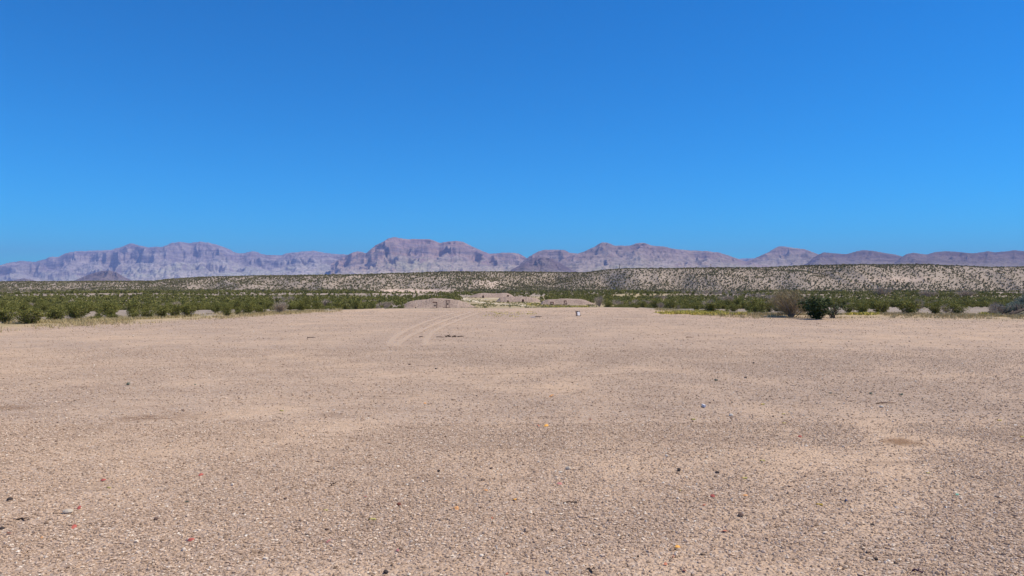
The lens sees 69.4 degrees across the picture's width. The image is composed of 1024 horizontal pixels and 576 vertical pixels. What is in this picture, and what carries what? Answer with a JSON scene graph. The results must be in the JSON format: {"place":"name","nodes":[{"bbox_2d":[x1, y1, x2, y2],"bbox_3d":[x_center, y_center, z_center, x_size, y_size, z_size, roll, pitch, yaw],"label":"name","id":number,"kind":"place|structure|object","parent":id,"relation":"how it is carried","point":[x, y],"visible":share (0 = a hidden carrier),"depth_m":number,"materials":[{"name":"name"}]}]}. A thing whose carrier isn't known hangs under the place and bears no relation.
{"place":"outdoors","nodes":[
{"label":"outdoors","id":0,"kind":"place"},
{"bbox_2d":[14,279,34,280],"bbox_3d":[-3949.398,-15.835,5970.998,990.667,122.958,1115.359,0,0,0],"label":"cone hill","id":1,"kind":"structure","parent":0,"point":[24,280],"depth_m":5889.59,"materials":[{"name":"purple stone"}]},
{"bbox_2d":[74,271,130,280],"bbox_3d":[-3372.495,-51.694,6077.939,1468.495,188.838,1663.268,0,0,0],"label":"brown cone hill","id":2,"kind":"structure","parent":0,"point":[107,275],"depth_m":5924.35,"materials":[{"name":"stone"}]},
{"bbox_2d":[0,242,346,280],"bbox_3d":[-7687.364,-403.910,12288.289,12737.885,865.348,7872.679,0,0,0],"label":"mountain range","id":3,"kind":"structure","parent":0,"point":[132,261],"depth_m":12056.31,"materials":[{"name":"purple stone"}]},
{"bbox_2d":[331,237,526,274],"bbox_3d":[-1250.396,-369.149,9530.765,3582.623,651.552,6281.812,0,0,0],"label":"mesa mountain","id":4,"kind":"structure","parent":0,"point":[395,255],"depth_m":9070.94,"materials":[{"name":"purple stone"}]},
{"bbox_2d":[463,298,536,306],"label":"dirt road","id":5,"kind":"structure","parent":0,"point":[492,303],"depth_m":209.38,"materials":[{"name":"beige soil"}]},
{"bbox_2d":[0,265,1023,575],"bbox_3d":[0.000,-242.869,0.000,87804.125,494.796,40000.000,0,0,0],"label":"ground","id":6,"kind":"structure","parent":0,"point":[382,319],"depth_m":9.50,"materials":[{"name":"beige gravel"}]},
{"bbox_2d":[0,299,6,307],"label":"desert shrub","id":7,"kind":"object","parent":6,"relation":"on","point":[3,303],"visible":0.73,"depth_m":74.88,"materials":[{"name":"green plant"}]},
{"bbox_2d":[0,305,18,322],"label":"desert shrub","id":8,"kind":"object","parent":6,"relation":"on","point":[4,316],"visible":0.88,"depth_m":34.53,"materials":[{"name":"green plant"}]},
{"bbox_2d":[14,303,30,310],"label":"desert shrub","id":9,"kind":"object","parent":6,"relation":"on","point":[22,306],"visible":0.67,"depth_m":51.58,"materials":[{"name":"green plant"}]},
{"bbox_2d":[8,306,48,323],"bbox_3d":[-22.090,1.255,33.933,1.658,0.898,1.749,0,0,-13],"label":"desert shrub","id":10,"kind":"object","parent":6,"relation":"on","point":[32,316],"visible":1,"depth_m":33.93,"materials":[{"name":"green plant"}]},
{"bbox_2d":[35,298,48,307],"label":"desert shrub","id":11,"kind":"object","parent":6,"relation":"on","point":[42,301],"visible":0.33,"depth_m":58.24,"materials":[{"name":"green plant"}]},
{"bbox_2d":[36,302,50,311],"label":"desert shrub","id":12,"kind":"object","parent":6,"relation":"on","point":[43,307],"visible":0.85,"depth_m":55.16,"materials":[{"name":"green plant"}]},
{"bbox_2d":[45,306,67,319],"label":"desert shrub","id":13,"kind":"object","parent":6,"relation":"on","point":[56,314],"visible":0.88,"depth_m":36.94,"materials":[{"name":"green plant"}]},
{"bbox_2d":[62,509,72,513],"bbox_3d":[-3.254,1.635,5.420,0.076,0.032,0.057,0,0,-1],"label":"rock","id":14,"kind":"object","parent":6,"relation":"on","point":[65,511],"visible":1,"depth_m":5.40,"materials":[{"name":"white stone"}]},
{"bbox_2d":[61,302,79,316],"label":"desert shrub","id":15,"kind":"object","parent":6,"relation":"on","point":[66,308],"visible":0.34,"depth_m":42.22,"materials":[{"name":"green plant"}]},
{"bbox_2d":[67,304,89,318],"bbox_3d":[-22.485,1.249,38.319,1.336,0.940,1.599,0,0,-21],"label":"desert shrub","id":16,"kind":"object","parent":6,"relation":"on","point":[76,312],"visible":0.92,"depth_m":38.12,"materials":[{"name":"green plant"}]},
{"bbox_2d":[78,303,89,314],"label":"desert shrub","id":17,"kind":"object","parent":6,"relation":"on","point":[84,308],"visible":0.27,"depth_m":45.09,"materials":[{"name":"green plant"}]},
{"bbox_2d":[96,302,118,315],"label":"desert shrub","id":18,"kind":"object","parent":6,"relation":"on","point":[106,306],"visible":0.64,"depth_m":44.63,"materials":[{"name":"green plant"}]},
{"bbox_2d":[105,307,115,316],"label":"desert shrub","id":19,"kind":"object","parent":6,"relation":"on","point":[110,311],"visible":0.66,"depth_m":41.51,"materials":[{"name":"green plant"}]},
{"bbox_2d":[105,313,122,317],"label":"desert shrub","id":20,"kind":"object","parent":6,"relation":"on","point":[113,315],"visible":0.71,"depth_m":38.90,"materials":[{"name":"green plant"}]},
{"bbox_2d":[126,312,139,316],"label":"desert shrub","id":21,"kind":"object","parent":6,"relation":"on","point":[133,315],"visible":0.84,"depth_m":40.16,"materials":[{"name":"green plant"}]},
{"bbox_2d":[126,300,146,312],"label":"desert shrub","id":22,"kind":"object","parent":6,"relation":"on","point":[133,305],"visible":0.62,"depth_m":50.58,"materials":[{"name":"green plant"}]},
{"bbox_2d":[137,308,155,316],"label":"desert shrub","id":23,"kind":"object","parent":6,"relation":"on","point":[146,312],"visible":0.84,"depth_m":40.05,"materials":[{"name":"green plant"}]},
{"bbox_2d":[139,301,153,310],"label":"desert shrub","id":24,"kind":"object","parent":6,"relation":"on","point":[147,307],"visible":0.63,"depth_m":53.77,"materials":[{"name":"green plant"}]},
{"bbox_2d":[151,305,169,316],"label":"desert shrub","id":25,"kind":"object","parent":6,"relation":"on","point":[163,312],"visible":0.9,"depth_m":40.77,"materials":[{"name":"green plant"}]},
{"bbox_2d":[166,303,185,315],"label":"desert shrub","id":26,"kind":"object","parent":6,"relation":"on","point":[178,311],"visible":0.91,"depth_m":42.00,"materials":[{"name":"green plant"}]},
{"bbox_2d":[175,304,198,315],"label":"desert shrub","id":27,"kind":"object","parent":6,"relation":"on","point":[189,309],"visible":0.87,"depth_m":42.83,"materials":[{"name":"green plant"}]},
{"bbox_2d":[192,301,205,309],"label":"desert shrub","id":28,"kind":"object","parent":6,"relation":"on","point":[199,304],"visible":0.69,"depth_m":64.01,"materials":[{"name":"green plant"}]},
{"bbox_2d":[210,303,222,312],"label":"desert shrub","id":29,"kind":"object","parent":6,"relation":"on","point":[216,308],"visible":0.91,"depth_m":48.89,"materials":[{"name":"green plant"}]},
{"bbox_2d":[220,306,232,315],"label":"desert shrub","id":30,"kind":"object","parent":6,"relation":"on","point":[227,310],"visible":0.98,"depth_m":42.48,"materials":[{"name":"green plant"}]},
{"bbox_2d":[232,299,244,306],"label":"desert shrub","id":31,"kind":"object","parent":6,"relation":"on","point":[238,302],"visible":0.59,"depth_m":72.18,"materials":[{"name":"green plant"}]},
{"bbox_2d":[239,301,257,313],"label":"desert shrub","id":32,"kind":"object","parent":6,"relation":"on","point":[250,307],"visible":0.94,"depth_m":46.13,"materials":[{"name":"green plant"}]},
{"bbox_2d":[241,297,255,308],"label":"desert shrub","id":33,"kind":"object","parent":6,"relation":"on","point":[249,299],"visible":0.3,"depth_m":59.32,"materials":[{"name":"green plant"}]},
{"bbox_2d":[255,298,264,305],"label":"desert shrub","id":34,"kind":"object","parent":6,"relation":"on","point":[261,302],"visible":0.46,"depth_m":71.17,"materials":[{"name":"green plant"}]},
{"bbox_2d":[254,305,267,311],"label":"desert shrub","id":35,"kind":"object","parent":6,"relation":"on","point":[259,309],"visible":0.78,"depth_m":47.56,"materials":[{"name":"green plant"}]},
{"bbox_2d":[272,301,287,311],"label":"bare shrub","id":36,"kind":"object","parent":6,"relation":"on","point":[281,306],"visible":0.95,"depth_m":48.48,"materials":[{"name":"grey plant"}]},
{"bbox_2d":[286,303,294,309],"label":"desert shrub","id":37,"kind":"object","parent":6,"relation":"on","point":[290,306],"visible":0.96,"depth_m":57.40,"materials":[{"name":"green plant"}]},
{"bbox_2d":[295,300,307,310],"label":"desert shrub","id":38,"kind":"object","parent":6,"relation":"on","point":[301,305],"visible":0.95,"depth_m":52.05,"materials":[{"name":"green plant"}]},
{"bbox_2d":[299,296,312,306],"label":"desert shrub","id":39,"kind":"object","parent":6,"relation":"on","point":[307,298],"visible":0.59,"depth_m":62.28,"materials":[{"name":"green plant"}]},
{"bbox_2d":[310,298,321,309],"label":"desert shrub","id":40,"kind":"object","parent":6,"relation":"on","point":[314,299],"visible":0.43,"depth_m":59.84,"materials":[{"name":"green plant"}]},
{"bbox_2d":[313,301,321,308],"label":"desert shrub","id":41,"kind":"object","parent":6,"relation":"on","point":[316,303],"visible":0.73,"depth_m":56.72,"materials":[{"name":"green plant"}]},
{"bbox_2d":[313,299,331,305],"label":"bare shrub","id":42,"kind":"object","parent":6,"relation":"on","point":[325,303],"visible":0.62,"depth_m":159.96,"materials":[{"name":"grey plant"}]},
{"bbox_2d":[331,301,341,308],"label":"desert shrub","id":43,"kind":"object","parent":6,"relation":"on","point":[337,305],"visible":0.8,"depth_m":70.70,"materials":[{"name":"green plant"}]},
{"bbox_2d":[349,299,360,308],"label":"desert shrub","id":44,"kind":"object","parent":6,"relation":"on","point":[354,305],"visible":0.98,"depth_m":60.04,"materials":[{"name":"green plant"}]},
{"bbox_2d":[367,301,375,308],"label":"desert shrub","id":45,"kind":"object","parent":6,"relation":"on","point":[371,306],"visible":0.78,"depth_m":67.41,"materials":[{"name":"green plant"}]},
{"bbox_2d":[377,301,393,305],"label":"bare shrub","id":46,"kind":"object","parent":6,"relation":"on","point":[386,303],"visible":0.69,"depth_m":152.09,"materials":[{"name":"grey plant"}]},
{"bbox_2d":[402,298,475,307],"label":"earth berm","id":47,"kind":"structure","parent":6,"relation":"on","point":[429,303],"depth_m":152.42,"materials":[{"name":"soil"}]},
{"bbox_2d":[470,293,513,297],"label":"earth berm","id":48,"kind":"structure","parent":6,"relation":"on","point":[491,295],"depth_m":293.84,"materials":[{"name":"soil"}]},
{"bbox_2d":[4,300,1006,316],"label":"shrub thicket","id":49,"kind":"object","parent":6,"relation":"on","point":[687,306],"visible":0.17,"depth_m":76.49,"materials":[{"name":"green plant"}]},
{"bbox_2d":[485,311,535,316],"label":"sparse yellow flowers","id":50,"kind":"object","parent":6,"relation":"on","point":[509,315],"visible":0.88,"depth_m":46.48,"materials":[{"name":"yellow plant"}]},
{"bbox_2d":[0,263,1023,292],"bbox_3d":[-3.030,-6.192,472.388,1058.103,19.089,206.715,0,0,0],"label":"bluff shrubs","id":51,"kind":"object","parent":6,"relation":"on","point":[5,287],"visible":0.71,"depth_m":440.46,"materials":[{"name":"green plant"}]},
{"bbox_2d":[0,288,1023,305],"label":"plain shrubs","id":52,"kind":"object","parent":6,"relation":"on","point":[396,300],"visible":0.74,"depth_m":269.90,"materials":[{"name":"green plant"}]},
{"bbox_2d":[0,289,1023,304],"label":"plain bare shrubs","id":53,"kind":"object","parent":6,"relation":"on","point":[725,292],"visible":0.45,"depth_m":280.15,"materials":[{"name":"grey plant"}]},
{"bbox_2d":[496,296,539,301],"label":"earth berm","id":54,"kind":"structure","parent":6,"relation":"on","point":[515,299],"depth_m":218.33,"materials":[{"name":"soil"}]},
{"bbox_2d":[541,298,595,304],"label":"earth berm","id":55,"kind":"structure","parent":6,"relation":"on","point":[571,301],"depth_m":182.94,"materials":[{"name":"soil"}]},
{"bbox_2d":[595,295,605,306],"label":"bare shrub","id":56,"kind":"object","parent":6,"relation":"on","point":[598,302],"visible":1,"depth_m":163.94,"materials":[{"name":"grey plant"}]},
{"bbox_2d":[604,301,612,306],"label":"desert shrub","id":57,"kind":"object","parent":6,"relation":"on","point":[609,304],"visible":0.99,"depth_m":67.17,"materials":[{"name":"green plant"}]},
{"bbox_2d":[639,300,647,307],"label":"desert shrub","id":58,"kind":"object","parent":6,"relation":"on","point":[643,304],"visible":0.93,"depth_m":71.62,"materials":[{"name":"green plant"}]},
{"bbox_2d":[650,297,663,307],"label":"desert shrub","id":59,"kind":"object","parent":6,"relation":"on","point":[655,302],"visible":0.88,"depth_m":68.48,"materials":[{"name":"green plant"}]},
{"bbox_2d":[666,299,675,308],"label":"desert shrub","id":60,"kind":"object","parent":6,"relation":"on","point":[670,305],"visible":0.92,"depth_m":74.83,"materials":[{"name":"green plant"}]},
{"bbox_2d":[691,303,699,309],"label":"desert shrub","id":61,"kind":"object","parent":6,"relation":"on","point":[697,307],"visible":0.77,"depth_m":53.40,"materials":[{"name":"green plant"}]},
{"bbox_2d":[695,300,724,310],"bbox_3d":[13.169,1.267,49.670,1.642,0.909,2.091,0,0,-17],"label":"desert shrub","id":62,"kind":"object","parent":6,"relation":"on","point":[711,306],"visible":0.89,"depth_m":49.20,"materials":[{"name":"green plant"}]},
{"bbox_2d":[717,295,734,302],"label":"bare shrub","id":63,"kind":"object","parent":6,"relation":"on","point":[727,297],"visible":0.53,"depth_m":177.87,"materials":[{"name":"grey plant"}]},
{"bbox_2d":[721,299,731,308],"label":"desert shrub","id":64,"kind":"object","parent":6,"relation":"on","point":[727,301],"visible":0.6,"depth_m":67.95,"materials":[{"name":"green plant"}]},
{"bbox_2d":[727,303,740,310],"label":"desert shrub","id":65,"kind":"object","parent":6,"relation":"on","point":[732,308],"visible":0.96,"depth_m":53.56,"materials":[{"name":"green plant"}]},
{"bbox_2d":[730,298,742,305],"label":"desert shrub","id":66,"kind":"object","parent":6,"relation":"on","point":[737,301],"visible":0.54,"depth_m":75.42,"materials":[{"name":"green plant"}]},
{"bbox_2d":[741,297,764,311],"bbox_3d":[16.735,1.160,51.200,1.971,1.191,1.936,0,0,-14],"label":"desert shrub","id":67,"kind":"object","parent":6,"relation":"on","point":[753,302],"visible":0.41,"depth_m":51.28,"materials":[{"name":"green plant"}]},
{"bbox_2d":[749,305,760,312],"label":"desert shrub","id":68,"kind":"object","parent":6,"relation":"on","point":[755,309],"visible":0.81,"depth_m":48.79,"materials":[{"name":"green plant"}]},
{"bbox_2d":[753,301,771,312],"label":"desert shrub","id":69,"kind":"object","parent":6,"relation":"on","point":[762,307],"visible":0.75,"depth_m":49.73,"materials":[{"name":"green plant"}]},
{"bbox_2d":[527,303,1000,314],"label":"yellow flowers","id":70,"kind":"object","parent":6,"relation":"on","point":[697,312],"visible":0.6,"depth_m":45.95,"materials":[{"name":"yellow plant"}]},
{"bbox_2d":[765,301,776,311],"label":"desert shrub","id":71,"kind":"object","parent":6,"relation":"on","point":[769,309],"visible":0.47,"depth_m":51.98,"materials":[{"name":"green plant"}]},
{"bbox_2d":[765,287,825,317],"bbox_3d":[15.771,0.760,41.731,3.648,1.938,3.671,0,0,-5],"label":"dry shrub","id":72,"kind":"object","parent":6,"relation":"on","point":[782,301],"visible":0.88,"depth_m":41.48,"materials":[{"name":"brown plant"}]},
{"bbox_2d":[795,295,837,318],"bbox_3d":[16.192,1.064,39.469,1.988,1.343,2.541,0,0,17],"label":"dark bush","id":73,"kind":"object","parent":6,"relation":"on","point":[815,308],"visible":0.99,"depth_m":39.02,"materials":[{"name":"green plant"}]},
{"bbox_2d":[822,300,845,317],"bbox_3d":[17.483,1.129,40.744,1.892,1.209,1.726,0,0,11],"label":"open shrub","id":74,"kind":"object","parent":6,"relation":"on","point":[832,313],"visible":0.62,"depth_m":40.73,"materials":[{"name":"green plant"}]},
{"bbox_2d":[836,298,847,305],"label":"desert shrub","id":75,"kind":"object","parent":6,"relation":"on","point":[841,301],"visible":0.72,"depth_m":75.00,"materials":[{"name":"green plant"}]},
{"bbox_2d":[840,304,854,312],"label":"desert shrub","id":76,"kind":"object","parent":6,"relation":"on","point":[850,309],"visible":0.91,"depth_m":50.15,"materials":[{"name":"green plant"}]},
{"bbox_2d":[854,303,867,311],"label":"desert shrub","id":77,"kind":"object","parent":6,"relation":"on","point":[856,308],"visible":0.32,"depth_m":49.62,"materials":[{"name":"green plant"}]},
{"bbox_2d":[858,302,871,311],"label":"desert shrub","id":78,"kind":"object","parent":6,"relation":"on","point":[864,308],"visible":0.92,"depth_m":47.55,"materials":[{"name":"green plant"}]},
{"bbox_2d":[867,300,892,311],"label":"desert shrub","id":79,"kind":"object","parent":6,"relation":"on","point":[878,306],"visible":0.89,"depth_m":47.88,"materials":[{"name":"green plant"}]},
{"bbox_2d":[868,286,892,295],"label":"bare shrub","id":80,"kind":"object","parent":6,"relation":"on","point":[879,290],"visible":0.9,"depth_m":282.79,"materials":[{"name":"grey plant"}]},
{"bbox_2d":[889,300,896,306],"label":"desert shrub","id":81,"kind":"object","parent":6,"relation":"on","point":[891,304],"visible":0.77,"depth_m":77.52,"materials":[{"name":"green plant"}]},
{"bbox_2d":[889,439,907,443],"bbox_3d":[4.151,1.636,7.886,0.512,0.007,0.544,0,0,0],"label":"soil stain","id":82,"kind":"object","parent":6,"relation":"on","point":[897,441],"visible":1,"depth_m":7.89,"materials":[{"name":"brown soil"}]},
{"bbox_2d":[894,297,924,312],"bbox_3d":[24.903,1.111,46.699,2.132,1.238,2.021,0,0,25],"label":"desert shrub","id":83,"kind":"object","parent":6,"relation":"on","point":[910,306],"visible":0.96,"depth_m":46.55,"materials":[{"name":"green plant"}]},
{"bbox_2d":[914,299,924,311],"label":"bare shrub","id":84,"kind":"object","parent":6,"relation":"on","point":[917,310],"visible":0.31,"depth_m":52.88,"materials":[{"name":"grey plant"}]},
{"bbox_2d":[917,289,939,296],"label":"bare shrub","id":85,"kind":"object","parent":6,"relation":"on","point":[926,293],"visible":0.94,"depth_m":271.79,"materials":[{"name":"grey plant"}]},
{"bbox_2d":[925,302,948,313],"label":"desert shrub","id":86,"kind":"object","parent":6,"relation":"on","point":[935,310],"visible":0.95,"depth_m":47.32,"materials":[{"name":"green plant"}]},
{"bbox_2d":[939,304,948,312],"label":"bare shrub","id":87,"kind":"object","parent":6,"relation":"on","point":[944,308],"visible":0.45,"depth_m":50.05,"materials":[{"name":"grey plant"}]},
{"bbox_2d":[942,303,969,312],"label":"desert shrub","id":88,"kind":"object","parent":6,"relation":"on","point":[957,308],"visible":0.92,"depth_m":46.25,"materials":[{"name":"green plant"}]},
{"bbox_2d":[954,289,977,296],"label":"bare shrub","id":89,"kind":"object","parent":6,"relation":"on","point":[964,293],"visible":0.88,"depth_m":271.92,"materials":[{"name":"grey plant"}]},
{"bbox_2d":[961,300,970,305],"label":"desert shrub","id":90,"kind":"object","parent":6,"relation":"on","point":[964,302],"visible":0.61,"depth_m":84.73,"materials":[{"name":"green plant"}]},
{"bbox_2d":[0,307,1023,331],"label":"dry grass","id":91,"kind":"structure","parent":0,"point":[83,321],"depth_m":41.37,"materials":[{"name":"beige plant"}]},
{"bbox_2d":[0,0,1023,264],"label":"sky","id":92,"kind":"structure","parent":0,"point":[738,129],"materials":[{"name":"blue"}]},
{"bbox_2d":[455,296,596,307],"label":"green grass","id":93,"kind":"structure","parent":0,"point":[518,302],"depth_m":174.82,"materials":[{"name":"green plant"}]},
{"bbox_2d":[510,256,576,271],"bbox_3d":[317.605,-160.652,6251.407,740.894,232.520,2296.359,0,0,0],"label":"dark cone hill","id":94,"kind":"structure","parent":0,"point":[542,264],"depth_m":6095.82,"materials":[{"name":"purple stone"}]},
{"bbox_2d":[520,250,576,264],"bbox_3d":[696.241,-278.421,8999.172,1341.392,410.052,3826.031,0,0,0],"label":"flat topped hill","id":95,"kind":"structure","parent":0,"point":[557,255],"depth_m":8959.85,"materials":[{"name":"purple stone"}]},
{"bbox_2d":[559,242,769,271],"bbox_3d":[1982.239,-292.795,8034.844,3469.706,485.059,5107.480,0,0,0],"label":"twin peaked mountain","id":96,"kind":"structure","parent":0,"point":[603,256],"depth_m":7721.16,"materials":[{"name":"purple stone"}]},
{"bbox_2d":[740,258,753,260],"bbox_3d":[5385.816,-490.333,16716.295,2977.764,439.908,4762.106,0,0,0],"label":"distant ridge","id":97,"kind":"structure","parent":0,"point":[745,259],"depth_m":17386.26,"materials":[{"name":"purple stone"}]},
{"bbox_2d":[747,246,818,266],"bbox_3d":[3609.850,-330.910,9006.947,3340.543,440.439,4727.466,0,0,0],"label":"pointed mountain","id":98,"kind":"structure","parent":0,"point":[782,256],"depth_m":8848.25,"materials":[{"name":"purple stone"}]},
{"bbox_2d":[804,250,901,265],"bbox_3d":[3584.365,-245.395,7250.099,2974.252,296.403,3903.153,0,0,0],"label":"rounded hill","id":99,"kind":"structure","parent":0,"point":[864,257],"depth_m":7128.57,"materials":[{"name":"purple stone"}]},
{"bbox_2d":[892,250,1023,266],"bbox_3d":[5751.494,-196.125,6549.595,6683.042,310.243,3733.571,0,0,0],"label":"long low hills","id":100,"kind":"structure","parent":0,"point":[1013,258],"depth_m":6231.16,"materials":[{"name":"purple stone"}]},
{"bbox_3d":[43.870,1.287,51.200,32.272,2.213,16.000,0,0,0],"label":"earth mound","id":101,"kind":"object","parent":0,"visible":0},
{"bbox_2d":[992,305,1007,313],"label":"sage shrub","id":102,"kind":"object","parent":101,"relation":"on","point":[1001,311],"visible":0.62,"depth_m":45.71,"materials":[{"name":"grey plant"}]},
{"bbox_2d":[1006,304,1023,315],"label":"fallen log","id":103,"kind":"object","parent":101,"relation":"on","point":[1018,311],"visible":0.82,"depth_m":44.48,"materials":[{"name":"grey wood"}]},
{"bbox_2d":[1007,301,1023,306],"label":"sage shrub","id":104,"kind":"object","parent":101,"relation":"on","point":[1020,303],"visible":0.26,"depth_m":47.81,"materials":[{"name":"grey plant"}]}
]}

